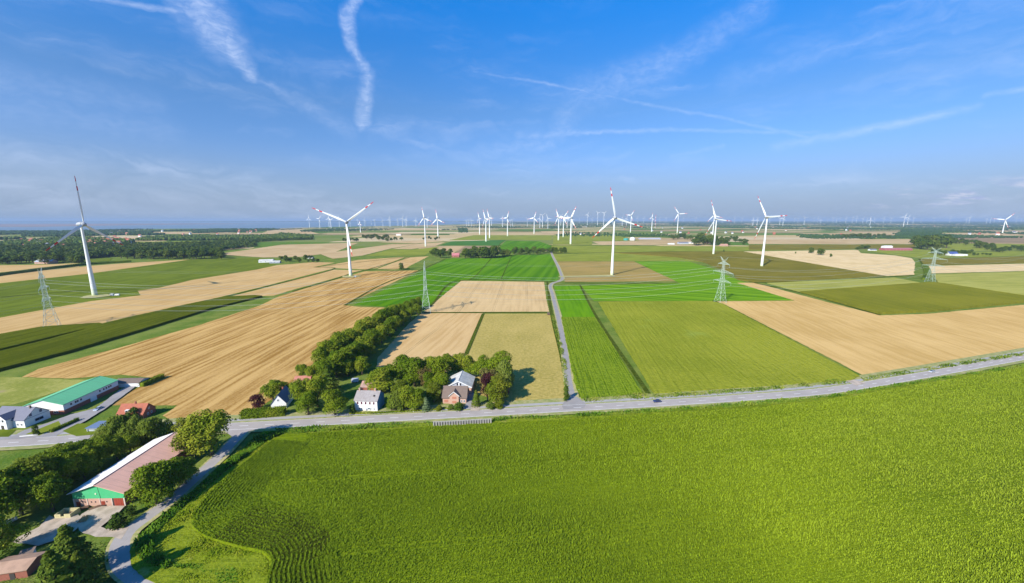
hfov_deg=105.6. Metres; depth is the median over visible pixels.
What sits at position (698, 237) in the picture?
broadleaf tree
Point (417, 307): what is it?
broadleaf tree
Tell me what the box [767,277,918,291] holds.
crop field
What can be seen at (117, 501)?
door
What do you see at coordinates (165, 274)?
green field
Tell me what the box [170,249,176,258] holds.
broadleaf tree
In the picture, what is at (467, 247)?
ploughed field
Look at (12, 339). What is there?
maize field
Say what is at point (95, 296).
hardstand
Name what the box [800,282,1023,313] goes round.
maize field
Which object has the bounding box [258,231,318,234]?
stubble field
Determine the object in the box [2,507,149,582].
orchard grass
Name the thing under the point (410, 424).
roadside weeds
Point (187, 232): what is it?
stubble field
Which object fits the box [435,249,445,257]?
broadleaf tree
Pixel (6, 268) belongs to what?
stubble field
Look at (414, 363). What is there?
broadleaf tree
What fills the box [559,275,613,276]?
farm track
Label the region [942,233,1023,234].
stubble field
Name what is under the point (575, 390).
verge
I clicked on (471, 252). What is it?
broadleaf tree
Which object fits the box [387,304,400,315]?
broadleaf tree
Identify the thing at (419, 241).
stubble field
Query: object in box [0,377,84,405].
meadow
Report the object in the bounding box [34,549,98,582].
conifer tree
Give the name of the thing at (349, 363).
broadleaf tree
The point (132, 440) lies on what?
broadleaf tree
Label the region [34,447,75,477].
broadleaf tree
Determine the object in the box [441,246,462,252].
stubble field
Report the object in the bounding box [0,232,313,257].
woodland
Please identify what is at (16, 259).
broadleaf tree
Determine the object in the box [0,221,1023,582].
ground
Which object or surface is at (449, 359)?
broadleaf tree
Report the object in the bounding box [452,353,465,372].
broadleaf tree
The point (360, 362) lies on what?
broadleaf tree
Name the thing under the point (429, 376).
broadleaf tree
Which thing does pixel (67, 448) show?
broadleaf tree
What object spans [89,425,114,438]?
willow tree
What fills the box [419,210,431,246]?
wind turbine
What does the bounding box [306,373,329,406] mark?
broadleaf tree
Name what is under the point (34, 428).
bush
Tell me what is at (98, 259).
green field
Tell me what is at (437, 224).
wind turbine
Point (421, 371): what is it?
broadleaf tree
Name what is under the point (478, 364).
broadleaf tree
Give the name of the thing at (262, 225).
water
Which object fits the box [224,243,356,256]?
stubble field
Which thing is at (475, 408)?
driveway
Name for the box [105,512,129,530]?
bush
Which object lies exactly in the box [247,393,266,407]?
broadleaf tree
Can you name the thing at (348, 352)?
broadleaf tree
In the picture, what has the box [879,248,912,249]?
barn
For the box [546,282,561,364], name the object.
ditch
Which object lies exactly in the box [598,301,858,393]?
crop field
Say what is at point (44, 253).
broadleaf tree
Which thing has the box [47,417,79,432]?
hedge
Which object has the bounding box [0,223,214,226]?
tidal flat
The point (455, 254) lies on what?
house
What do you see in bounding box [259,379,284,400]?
broadleaf tree
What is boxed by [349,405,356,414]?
bush
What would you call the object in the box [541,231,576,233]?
stubble field
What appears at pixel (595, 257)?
green field
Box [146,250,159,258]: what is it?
broadleaf tree
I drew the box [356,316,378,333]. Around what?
broadleaf tree
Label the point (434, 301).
ditch
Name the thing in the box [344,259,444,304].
ditch
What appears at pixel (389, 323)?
broadleaf tree
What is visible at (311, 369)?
broadleaf tree
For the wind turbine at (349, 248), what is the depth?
686.37 m
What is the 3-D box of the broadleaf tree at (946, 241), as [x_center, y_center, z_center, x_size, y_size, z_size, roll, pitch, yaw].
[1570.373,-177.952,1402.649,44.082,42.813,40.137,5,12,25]
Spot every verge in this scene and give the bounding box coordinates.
[0,348,1023,450]
[105,430,252,582]
[548,252,579,398]
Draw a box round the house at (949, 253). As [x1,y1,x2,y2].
[945,252,958,255]
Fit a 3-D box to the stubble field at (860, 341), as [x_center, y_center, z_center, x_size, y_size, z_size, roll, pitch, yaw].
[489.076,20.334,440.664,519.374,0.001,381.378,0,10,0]
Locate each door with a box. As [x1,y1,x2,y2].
[9,573,14,579]
[90,393,96,401]
[114,498,123,505]
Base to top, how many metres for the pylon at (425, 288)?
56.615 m
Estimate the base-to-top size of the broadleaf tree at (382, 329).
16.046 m
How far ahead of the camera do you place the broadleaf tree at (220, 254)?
996.19 m
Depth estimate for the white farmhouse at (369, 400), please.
206.09 m
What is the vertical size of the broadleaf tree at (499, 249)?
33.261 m
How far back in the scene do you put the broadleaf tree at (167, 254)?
996.28 m
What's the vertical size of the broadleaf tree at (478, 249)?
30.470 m
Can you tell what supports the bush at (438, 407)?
on the verge at (590, 411)
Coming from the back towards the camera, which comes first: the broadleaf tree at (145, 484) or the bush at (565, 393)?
the bush at (565, 393)
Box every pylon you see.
[37,267,60,324]
[421,261,430,313]
[713,257,732,302]
[921,248,947,281]
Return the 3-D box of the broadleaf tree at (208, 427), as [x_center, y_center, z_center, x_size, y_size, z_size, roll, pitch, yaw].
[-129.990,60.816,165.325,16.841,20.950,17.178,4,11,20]
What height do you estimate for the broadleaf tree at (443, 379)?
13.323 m
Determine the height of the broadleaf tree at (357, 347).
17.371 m
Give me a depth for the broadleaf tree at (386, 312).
354.00 m
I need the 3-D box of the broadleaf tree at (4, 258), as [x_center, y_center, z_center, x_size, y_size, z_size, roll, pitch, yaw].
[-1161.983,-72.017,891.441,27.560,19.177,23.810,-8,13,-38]
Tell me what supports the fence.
on the ground at (36, 515)
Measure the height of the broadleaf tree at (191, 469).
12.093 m
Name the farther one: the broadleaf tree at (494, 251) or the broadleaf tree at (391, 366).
the broadleaf tree at (494, 251)
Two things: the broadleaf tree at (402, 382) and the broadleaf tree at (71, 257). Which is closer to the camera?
the broadleaf tree at (402, 382)
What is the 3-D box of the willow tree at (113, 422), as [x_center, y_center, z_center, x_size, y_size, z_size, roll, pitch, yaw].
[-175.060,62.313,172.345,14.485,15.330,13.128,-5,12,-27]
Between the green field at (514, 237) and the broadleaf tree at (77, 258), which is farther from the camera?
the green field at (514, 237)
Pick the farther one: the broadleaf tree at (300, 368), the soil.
the broadleaf tree at (300, 368)
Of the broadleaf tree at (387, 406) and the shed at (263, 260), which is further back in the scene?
the shed at (263, 260)
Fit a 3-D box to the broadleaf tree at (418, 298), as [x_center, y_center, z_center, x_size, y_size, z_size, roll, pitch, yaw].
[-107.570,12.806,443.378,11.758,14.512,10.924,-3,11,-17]
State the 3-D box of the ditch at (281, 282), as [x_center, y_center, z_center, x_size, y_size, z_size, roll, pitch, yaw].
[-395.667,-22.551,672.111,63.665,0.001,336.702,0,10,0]
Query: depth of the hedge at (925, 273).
713.62 m
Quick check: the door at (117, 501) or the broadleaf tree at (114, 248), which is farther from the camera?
the broadleaf tree at (114, 248)
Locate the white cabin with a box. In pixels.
[18,546,35,554]
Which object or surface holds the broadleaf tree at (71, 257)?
on the ground at (36, 515)
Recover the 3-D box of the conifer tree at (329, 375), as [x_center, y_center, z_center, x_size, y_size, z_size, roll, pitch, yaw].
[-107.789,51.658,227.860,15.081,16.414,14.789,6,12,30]
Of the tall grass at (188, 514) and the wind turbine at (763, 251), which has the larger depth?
the wind turbine at (763, 251)
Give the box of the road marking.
[4,357,1020,446]
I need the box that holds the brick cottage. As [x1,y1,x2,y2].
[116,401,155,418]
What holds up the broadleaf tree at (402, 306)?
on the ground at (36, 515)
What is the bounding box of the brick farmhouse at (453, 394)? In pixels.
[442,386,468,403]
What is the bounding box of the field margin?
[130,366,1022,582]
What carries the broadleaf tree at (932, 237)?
on the ground at (36, 515)
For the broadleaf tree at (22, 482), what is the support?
on the ground at (36, 515)
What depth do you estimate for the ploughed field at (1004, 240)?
2014.74 m
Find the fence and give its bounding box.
[433,418,491,425]
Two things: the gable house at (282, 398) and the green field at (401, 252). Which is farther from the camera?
the green field at (401, 252)
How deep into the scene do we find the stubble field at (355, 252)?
1247.77 m
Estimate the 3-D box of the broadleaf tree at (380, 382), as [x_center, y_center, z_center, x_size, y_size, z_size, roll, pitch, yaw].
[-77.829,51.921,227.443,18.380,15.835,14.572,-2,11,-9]
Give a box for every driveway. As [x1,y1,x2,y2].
[465,390,473,407]
[470,402,479,410]
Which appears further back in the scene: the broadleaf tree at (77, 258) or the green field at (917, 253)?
the green field at (917, 253)
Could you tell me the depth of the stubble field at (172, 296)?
496.24 m
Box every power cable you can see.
[0,255,1018,289]
[2,267,995,311]
[3,259,1017,298]
[3,269,1016,314]
[6,262,1018,300]
[24,256,1011,286]
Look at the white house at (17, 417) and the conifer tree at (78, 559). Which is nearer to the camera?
the conifer tree at (78, 559)
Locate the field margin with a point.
(186, 534)
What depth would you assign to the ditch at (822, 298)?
482.01 m
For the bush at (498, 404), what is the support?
on the verge at (590, 411)
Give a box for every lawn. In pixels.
[0,429,14,436]
[27,421,60,434]
[63,423,94,435]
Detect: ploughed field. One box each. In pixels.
[456,246,490,252]
[958,236,1023,242]
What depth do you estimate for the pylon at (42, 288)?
362.09 m
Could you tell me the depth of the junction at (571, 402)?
213.93 m
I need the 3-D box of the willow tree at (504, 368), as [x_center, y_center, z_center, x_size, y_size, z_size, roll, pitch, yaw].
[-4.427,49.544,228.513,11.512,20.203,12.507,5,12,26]
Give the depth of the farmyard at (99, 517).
129.31 m
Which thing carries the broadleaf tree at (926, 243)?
on the ground at (36, 515)
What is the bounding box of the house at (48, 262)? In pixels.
[34,260,57,263]
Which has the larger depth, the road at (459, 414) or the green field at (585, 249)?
the green field at (585, 249)
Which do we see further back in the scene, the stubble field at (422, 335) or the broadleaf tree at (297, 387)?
the stubble field at (422, 335)
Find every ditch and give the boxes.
[3,289,125,296]
[228,267,334,295]
[294,268,404,290]
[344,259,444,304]
[424,312,546,312]
[429,279,555,305]
[465,313,484,353]
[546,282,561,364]
[579,285,649,393]
[749,281,879,314]
[754,275,911,282]
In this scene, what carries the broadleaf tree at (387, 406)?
on the ground at (36, 515)
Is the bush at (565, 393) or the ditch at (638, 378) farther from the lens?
the ditch at (638, 378)
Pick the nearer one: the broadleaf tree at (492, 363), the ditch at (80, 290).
the broadleaf tree at (492, 363)
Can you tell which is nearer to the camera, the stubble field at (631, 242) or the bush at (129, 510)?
the bush at (129, 510)
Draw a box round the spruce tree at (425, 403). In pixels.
[420,397,430,412]
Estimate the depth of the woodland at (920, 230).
4376.27 m
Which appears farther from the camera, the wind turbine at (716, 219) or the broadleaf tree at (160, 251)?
the wind turbine at (716, 219)
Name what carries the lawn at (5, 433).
on the farmyard at (83, 416)
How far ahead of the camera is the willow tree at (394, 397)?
203.16 m
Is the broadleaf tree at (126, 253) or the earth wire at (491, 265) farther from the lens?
the broadleaf tree at (126, 253)
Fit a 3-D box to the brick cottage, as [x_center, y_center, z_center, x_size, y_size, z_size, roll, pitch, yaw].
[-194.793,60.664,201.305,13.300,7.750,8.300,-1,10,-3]
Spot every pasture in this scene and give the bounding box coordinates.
[449,313,564,400]
[922,256,1023,264]
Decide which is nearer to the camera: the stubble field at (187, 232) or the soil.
the soil
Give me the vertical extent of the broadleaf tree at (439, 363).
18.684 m
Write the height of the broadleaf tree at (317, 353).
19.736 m
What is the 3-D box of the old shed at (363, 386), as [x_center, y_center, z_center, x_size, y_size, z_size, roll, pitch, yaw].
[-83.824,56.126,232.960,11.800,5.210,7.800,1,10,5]
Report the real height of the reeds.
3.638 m
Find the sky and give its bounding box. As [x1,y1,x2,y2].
[0,0,1023,220]
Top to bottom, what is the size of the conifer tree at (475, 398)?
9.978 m
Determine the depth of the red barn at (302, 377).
239.16 m
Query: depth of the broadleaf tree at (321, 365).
238.65 m
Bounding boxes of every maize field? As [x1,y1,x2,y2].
[0,295,261,370]
[0,322,101,350]
[192,368,1023,582]
[561,317,641,398]
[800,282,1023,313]
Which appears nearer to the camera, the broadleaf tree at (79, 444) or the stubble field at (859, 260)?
the broadleaf tree at (79, 444)
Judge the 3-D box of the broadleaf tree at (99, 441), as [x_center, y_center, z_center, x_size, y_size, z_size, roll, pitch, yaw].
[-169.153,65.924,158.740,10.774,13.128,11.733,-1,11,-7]
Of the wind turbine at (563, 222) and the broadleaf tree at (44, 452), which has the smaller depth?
the broadleaf tree at (44, 452)
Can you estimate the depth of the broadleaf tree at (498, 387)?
210.01 m
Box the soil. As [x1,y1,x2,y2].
[213,503,333,582]
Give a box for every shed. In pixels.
[0,551,44,581]
[258,259,274,262]
[360,381,379,390]
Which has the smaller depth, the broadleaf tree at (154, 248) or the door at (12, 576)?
the door at (12, 576)
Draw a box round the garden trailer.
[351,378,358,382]
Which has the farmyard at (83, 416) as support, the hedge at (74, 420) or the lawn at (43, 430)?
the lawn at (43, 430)
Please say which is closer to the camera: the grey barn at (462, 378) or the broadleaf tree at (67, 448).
the broadleaf tree at (67, 448)
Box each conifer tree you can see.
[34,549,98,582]
[49,523,108,580]
[70,550,108,582]
[320,367,341,395]
[471,390,480,407]
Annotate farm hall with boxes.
[24,376,118,414]
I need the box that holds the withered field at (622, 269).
[557,261,673,281]
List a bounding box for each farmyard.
[0,386,134,439]
[14,514,82,545]
[78,506,127,538]
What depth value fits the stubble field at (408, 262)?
927.62 m
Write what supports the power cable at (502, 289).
hanging from the pylon at (42, 288)
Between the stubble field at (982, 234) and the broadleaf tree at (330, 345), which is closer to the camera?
the broadleaf tree at (330, 345)
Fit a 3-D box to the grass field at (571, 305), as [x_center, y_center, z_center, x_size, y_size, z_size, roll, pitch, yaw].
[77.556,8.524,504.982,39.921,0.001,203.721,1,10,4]
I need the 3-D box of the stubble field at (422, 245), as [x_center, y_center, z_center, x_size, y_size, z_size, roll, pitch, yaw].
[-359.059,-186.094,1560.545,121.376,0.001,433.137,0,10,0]
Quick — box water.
[0,222,497,230]
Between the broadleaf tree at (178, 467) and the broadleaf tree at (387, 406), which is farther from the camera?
the broadleaf tree at (387, 406)
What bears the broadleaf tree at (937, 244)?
on the ground at (36, 515)
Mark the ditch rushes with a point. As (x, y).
(189, 565)
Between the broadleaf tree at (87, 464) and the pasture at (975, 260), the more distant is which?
the pasture at (975, 260)
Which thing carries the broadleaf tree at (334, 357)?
on the ground at (36, 515)
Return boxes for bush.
[31,425,39,434]
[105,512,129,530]
[123,505,136,515]
[125,407,137,418]
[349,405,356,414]
[436,405,441,410]
[453,402,463,411]
[486,401,494,409]
[494,399,504,409]
[563,385,568,400]
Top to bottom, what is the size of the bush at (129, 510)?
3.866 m
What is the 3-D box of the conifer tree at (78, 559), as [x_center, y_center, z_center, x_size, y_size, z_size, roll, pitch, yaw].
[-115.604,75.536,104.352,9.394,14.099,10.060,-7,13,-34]
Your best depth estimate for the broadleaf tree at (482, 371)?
222.84 m
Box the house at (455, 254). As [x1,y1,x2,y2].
[452,253,459,256]
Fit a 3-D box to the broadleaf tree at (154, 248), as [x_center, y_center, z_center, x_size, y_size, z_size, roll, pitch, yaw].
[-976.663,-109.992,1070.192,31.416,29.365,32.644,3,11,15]
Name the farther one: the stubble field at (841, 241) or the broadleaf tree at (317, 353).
the stubble field at (841, 241)
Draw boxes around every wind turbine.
[46,176,122,294]
[313,202,372,275]
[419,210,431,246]
[431,213,443,236]
[482,211,488,241]
[486,211,492,237]
[555,210,561,239]
[555,210,568,236]
[562,207,575,243]
[592,187,641,274]
[674,208,686,232]
[705,201,728,253]
[755,197,786,265]
[999,213,1014,232]
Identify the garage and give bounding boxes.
[117,377,150,386]
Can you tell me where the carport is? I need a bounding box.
[85,421,105,431]
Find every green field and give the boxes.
[0,258,274,317]
[70,258,111,261]
[355,254,558,308]
[368,247,436,255]
[442,240,504,244]
[452,235,551,239]
[500,241,550,252]
[552,245,759,253]
[553,235,635,244]
[553,253,698,261]
[582,261,790,300]
[749,244,914,249]
[865,249,1023,257]
[930,243,1023,250]
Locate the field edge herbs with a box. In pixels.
[232,314,1023,420]
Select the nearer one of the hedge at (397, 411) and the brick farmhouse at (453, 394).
the hedge at (397, 411)
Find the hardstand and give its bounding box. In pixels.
[81,294,110,297]
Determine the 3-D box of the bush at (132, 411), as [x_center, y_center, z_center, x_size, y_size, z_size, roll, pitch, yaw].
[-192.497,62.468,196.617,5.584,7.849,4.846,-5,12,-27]
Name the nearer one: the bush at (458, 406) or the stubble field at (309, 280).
the bush at (458, 406)
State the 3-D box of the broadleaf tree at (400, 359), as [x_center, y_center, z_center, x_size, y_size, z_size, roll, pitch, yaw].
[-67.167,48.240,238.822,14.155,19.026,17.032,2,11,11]
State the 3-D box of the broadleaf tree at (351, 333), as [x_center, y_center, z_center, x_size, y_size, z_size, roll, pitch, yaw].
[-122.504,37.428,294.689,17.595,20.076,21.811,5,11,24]
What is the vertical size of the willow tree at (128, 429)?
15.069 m
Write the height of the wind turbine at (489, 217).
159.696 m
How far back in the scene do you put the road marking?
208.20 m
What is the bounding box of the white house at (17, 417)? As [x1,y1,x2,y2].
[0,405,50,429]
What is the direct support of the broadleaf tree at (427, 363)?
on the ground at (36, 515)
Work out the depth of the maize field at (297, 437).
138.43 m
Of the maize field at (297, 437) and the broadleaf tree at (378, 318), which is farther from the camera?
the broadleaf tree at (378, 318)
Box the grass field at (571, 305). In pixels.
[555,285,594,316]
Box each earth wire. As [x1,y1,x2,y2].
[1,248,1000,273]
[26,248,1015,271]
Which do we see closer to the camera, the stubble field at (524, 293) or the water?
the stubble field at (524, 293)
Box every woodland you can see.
[0,221,1023,238]
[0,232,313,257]
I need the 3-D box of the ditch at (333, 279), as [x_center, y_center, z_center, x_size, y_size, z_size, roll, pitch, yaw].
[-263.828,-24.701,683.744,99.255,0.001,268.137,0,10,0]
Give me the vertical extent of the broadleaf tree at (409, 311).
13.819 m
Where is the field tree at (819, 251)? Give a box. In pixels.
[817,248,824,254]
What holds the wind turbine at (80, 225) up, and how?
on the hardstand
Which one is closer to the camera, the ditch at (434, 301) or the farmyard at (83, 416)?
the farmyard at (83, 416)
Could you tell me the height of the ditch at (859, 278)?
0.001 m
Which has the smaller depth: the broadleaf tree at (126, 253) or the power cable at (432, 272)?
the power cable at (432, 272)
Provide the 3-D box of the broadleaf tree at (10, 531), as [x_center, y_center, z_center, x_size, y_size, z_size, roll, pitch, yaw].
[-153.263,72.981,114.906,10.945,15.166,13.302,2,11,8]
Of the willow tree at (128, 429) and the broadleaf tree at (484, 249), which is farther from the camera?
the broadleaf tree at (484, 249)
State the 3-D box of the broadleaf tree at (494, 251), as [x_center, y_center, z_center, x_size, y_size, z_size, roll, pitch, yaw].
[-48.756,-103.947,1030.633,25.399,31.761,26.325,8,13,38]
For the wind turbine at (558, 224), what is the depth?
1925.16 m
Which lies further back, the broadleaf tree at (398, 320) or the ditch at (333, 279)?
the ditch at (333, 279)
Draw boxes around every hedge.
[0,260,131,275]
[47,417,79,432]
[138,373,165,386]
[238,405,286,419]
[349,408,435,413]
[921,264,930,279]
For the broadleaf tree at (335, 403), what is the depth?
197.47 m
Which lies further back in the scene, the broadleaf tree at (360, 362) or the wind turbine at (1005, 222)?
the wind turbine at (1005, 222)
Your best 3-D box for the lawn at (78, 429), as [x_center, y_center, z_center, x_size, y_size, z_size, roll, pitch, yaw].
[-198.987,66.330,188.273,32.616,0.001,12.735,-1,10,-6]
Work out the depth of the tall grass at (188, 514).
118.90 m
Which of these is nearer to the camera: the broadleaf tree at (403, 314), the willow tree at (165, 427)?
the willow tree at (165, 427)
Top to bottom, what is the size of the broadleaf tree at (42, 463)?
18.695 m
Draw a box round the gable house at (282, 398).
[271,385,292,407]
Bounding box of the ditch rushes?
[170,562,237,582]
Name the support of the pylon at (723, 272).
on the ground at (36, 515)
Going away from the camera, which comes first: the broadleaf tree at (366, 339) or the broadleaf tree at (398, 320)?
the broadleaf tree at (366, 339)
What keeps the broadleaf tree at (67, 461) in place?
on the ground at (36, 515)
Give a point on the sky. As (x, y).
(157, 110)
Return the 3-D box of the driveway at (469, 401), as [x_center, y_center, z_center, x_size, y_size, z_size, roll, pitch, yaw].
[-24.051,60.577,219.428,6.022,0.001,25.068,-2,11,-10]
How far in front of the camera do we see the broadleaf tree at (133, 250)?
1025.98 m
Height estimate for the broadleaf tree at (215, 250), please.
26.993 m
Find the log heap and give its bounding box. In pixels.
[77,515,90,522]
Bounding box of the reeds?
[133,430,287,568]
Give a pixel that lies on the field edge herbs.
(773, 386)
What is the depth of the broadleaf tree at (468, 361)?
246.75 m
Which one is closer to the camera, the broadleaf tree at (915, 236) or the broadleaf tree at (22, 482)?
the broadleaf tree at (22, 482)
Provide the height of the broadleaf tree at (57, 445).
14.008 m
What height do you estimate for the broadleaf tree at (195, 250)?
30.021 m
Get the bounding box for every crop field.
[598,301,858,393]
[621,251,883,282]
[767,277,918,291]
[933,271,1023,294]
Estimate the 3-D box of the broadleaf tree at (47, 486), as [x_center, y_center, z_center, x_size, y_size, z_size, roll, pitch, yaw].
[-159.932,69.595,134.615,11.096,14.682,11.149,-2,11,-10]
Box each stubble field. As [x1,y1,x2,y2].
[0,260,182,282]
[0,262,332,333]
[0,263,78,271]
[23,270,417,418]
[154,232,234,233]
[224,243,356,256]
[235,270,361,295]
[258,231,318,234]
[317,257,403,268]
[322,244,415,258]
[376,313,481,371]
[378,256,427,268]
[388,240,439,242]
[394,242,443,248]
[424,281,548,311]
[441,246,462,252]
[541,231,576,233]
[594,240,715,244]
[717,283,1023,374]
[744,250,914,275]
[748,239,911,243]
[929,264,1023,272]
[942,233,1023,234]
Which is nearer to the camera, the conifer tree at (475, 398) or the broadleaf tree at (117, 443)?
the broadleaf tree at (117, 443)
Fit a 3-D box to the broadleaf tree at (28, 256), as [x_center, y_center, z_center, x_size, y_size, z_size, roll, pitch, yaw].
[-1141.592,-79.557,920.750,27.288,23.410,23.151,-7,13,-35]
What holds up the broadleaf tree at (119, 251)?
on the ground at (36, 515)
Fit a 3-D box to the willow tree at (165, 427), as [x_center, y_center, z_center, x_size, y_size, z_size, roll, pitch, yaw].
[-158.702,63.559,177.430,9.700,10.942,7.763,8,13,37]
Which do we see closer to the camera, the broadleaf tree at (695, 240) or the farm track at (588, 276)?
the farm track at (588, 276)
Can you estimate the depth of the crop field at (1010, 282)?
645.17 m
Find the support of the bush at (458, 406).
on the verge at (590, 411)
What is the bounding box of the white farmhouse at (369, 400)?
[353,388,384,410]
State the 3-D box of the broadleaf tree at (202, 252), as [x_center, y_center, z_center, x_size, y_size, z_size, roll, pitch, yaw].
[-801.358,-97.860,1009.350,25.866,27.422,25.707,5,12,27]
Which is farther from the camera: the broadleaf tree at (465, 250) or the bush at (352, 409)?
the broadleaf tree at (465, 250)
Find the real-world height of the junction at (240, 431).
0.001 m
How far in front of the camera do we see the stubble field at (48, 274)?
765.88 m
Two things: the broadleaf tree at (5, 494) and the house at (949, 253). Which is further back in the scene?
the house at (949, 253)
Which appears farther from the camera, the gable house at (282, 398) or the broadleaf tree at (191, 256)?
the broadleaf tree at (191, 256)
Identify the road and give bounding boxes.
[0,354,1023,446]
[108,433,245,582]
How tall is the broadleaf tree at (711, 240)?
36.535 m
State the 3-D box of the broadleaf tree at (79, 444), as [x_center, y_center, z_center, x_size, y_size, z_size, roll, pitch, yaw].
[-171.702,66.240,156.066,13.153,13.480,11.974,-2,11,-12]
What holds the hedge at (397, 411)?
on the ground at (36, 515)
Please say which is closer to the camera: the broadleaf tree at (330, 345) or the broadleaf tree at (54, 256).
the broadleaf tree at (330, 345)
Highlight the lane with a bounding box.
[549,252,575,396]
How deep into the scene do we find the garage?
236.51 m
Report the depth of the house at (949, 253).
1106.91 m
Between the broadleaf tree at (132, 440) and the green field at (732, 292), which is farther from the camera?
the green field at (732, 292)
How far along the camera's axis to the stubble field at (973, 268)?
811.73 m
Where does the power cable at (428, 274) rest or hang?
hanging from the pylon at (42, 288)
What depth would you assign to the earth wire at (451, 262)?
415.28 m
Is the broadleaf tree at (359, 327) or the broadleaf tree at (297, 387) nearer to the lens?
the broadleaf tree at (297, 387)
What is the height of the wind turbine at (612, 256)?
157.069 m
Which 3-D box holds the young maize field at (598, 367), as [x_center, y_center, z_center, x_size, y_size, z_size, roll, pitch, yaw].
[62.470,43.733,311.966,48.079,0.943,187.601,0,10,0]
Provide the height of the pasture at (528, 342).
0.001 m
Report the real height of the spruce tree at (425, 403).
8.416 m
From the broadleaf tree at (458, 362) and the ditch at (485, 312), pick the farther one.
the ditch at (485, 312)
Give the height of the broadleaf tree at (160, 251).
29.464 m
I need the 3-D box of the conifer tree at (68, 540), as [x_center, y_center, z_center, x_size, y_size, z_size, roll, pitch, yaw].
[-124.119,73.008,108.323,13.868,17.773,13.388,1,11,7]
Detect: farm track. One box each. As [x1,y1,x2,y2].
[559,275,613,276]
[847,380,864,385]
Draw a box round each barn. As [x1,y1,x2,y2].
[66,432,196,506]
[292,375,312,382]
[446,370,474,393]
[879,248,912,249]
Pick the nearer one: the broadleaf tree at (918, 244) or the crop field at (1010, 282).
the crop field at (1010, 282)
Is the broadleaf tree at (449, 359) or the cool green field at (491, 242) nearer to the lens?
the broadleaf tree at (449, 359)
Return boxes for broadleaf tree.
[0,256,10,263]
[0,463,38,515]
[0,468,27,521]
[0,513,31,554]
[7,256,23,263]
[9,454,62,505]
[21,470,73,512]
[23,253,36,262]
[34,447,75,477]
[34,450,81,491]
[37,255,48,263]
[39,251,50,255]
[46,443,67,451]
[49,253,62,260]
[57,254,66,262]
[59,440,82,452]
[64,447,103,481]
[66,439,103,459]
[67,255,75,262]
[72,255,84,262]
[85,434,114,466]
[103,435,133,460]
[110,247,118,256]
[113,248,123,257]
[120,250,132,258]
[120,434,141,453]
[124,459,176,507]
[128,247,139,257]
[135,248,146,258]
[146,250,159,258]
[150,246,162,256]
[154,457,188,488]
[155,247,169,258]
[163,249,172,258]
[169,415,205,458]
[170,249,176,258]
[171,456,199,485]
[176,408,232,456]
[177,251,186,258]
[186,251,197,258]
[188,248,200,258]
[197,249,208,258]
[211,248,223,257]
[216,251,225,258]
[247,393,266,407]
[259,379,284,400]
[288,378,309,409]
[294,389,320,414]
[295,364,306,375]
[304,364,318,377]
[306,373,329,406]
[310,346,329,363]
[315,358,334,375]
[316,338,342,355]
[321,388,349,414]
[326,350,348,377]
[330,331,351,346]
[337,346,356,371]
[340,328,359,342]
[340,358,356,375]
[346,341,365,357]
[351,320,366,335]
[353,356,370,374]
[354,334,375,356]
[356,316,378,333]
[362,328,380,347]
[364,366,394,391]
[368,313,382,325]
[375,307,393,321]
[376,324,389,343]
[381,316,396,334]
[383,364,398,383]
[386,397,394,409]
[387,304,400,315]
[389,354,411,381]
[390,378,408,393]
[391,315,401,330]
[395,303,405,314]
[397,384,415,408]
[399,310,407,324]
[401,300,412,309]
[402,357,424,386]
[404,307,415,319]
[408,388,424,409]
[409,298,417,308]
[413,296,421,305]
[413,304,422,314]
[416,366,431,385]
[423,371,437,388]
[424,356,437,373]
[425,381,441,401]
[430,355,449,374]
[432,373,451,393]
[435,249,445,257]
[441,353,455,374]
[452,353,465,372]
[461,248,469,257]
[461,355,476,373]
[466,248,475,255]
[470,354,488,378]
[475,247,481,257]
[477,368,496,387]
[479,246,488,257]
[479,350,512,373]
[480,373,493,400]
[483,374,511,403]
[488,246,498,256]
[490,245,501,256]
[692,238,699,244]
[695,235,703,244]
[708,236,717,243]
[908,235,921,242]
[914,242,922,248]
[920,240,935,249]
[923,235,939,240]
[932,242,944,248]
[940,236,954,247]
[973,240,985,247]
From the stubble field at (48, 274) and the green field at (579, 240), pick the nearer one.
the stubble field at (48, 274)
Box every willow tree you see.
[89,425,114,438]
[98,414,134,438]
[116,414,146,446]
[134,416,166,444]
[156,418,176,437]
[387,387,403,410]
[495,359,514,392]
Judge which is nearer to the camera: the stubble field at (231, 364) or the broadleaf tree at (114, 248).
the stubble field at (231, 364)
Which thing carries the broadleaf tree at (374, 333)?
on the ground at (36, 515)
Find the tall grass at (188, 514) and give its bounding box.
[136,441,269,582]
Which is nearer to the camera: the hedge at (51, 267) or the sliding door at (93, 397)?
the sliding door at (93, 397)
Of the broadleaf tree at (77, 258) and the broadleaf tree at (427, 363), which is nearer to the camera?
the broadleaf tree at (427, 363)
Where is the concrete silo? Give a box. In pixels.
[54,507,80,517]
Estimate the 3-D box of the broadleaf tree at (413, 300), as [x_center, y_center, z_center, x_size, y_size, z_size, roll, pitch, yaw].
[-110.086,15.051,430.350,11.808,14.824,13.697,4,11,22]
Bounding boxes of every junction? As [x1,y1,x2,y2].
[225,423,262,441]
[562,397,585,408]
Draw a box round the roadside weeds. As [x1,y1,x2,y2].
[275,363,1023,433]

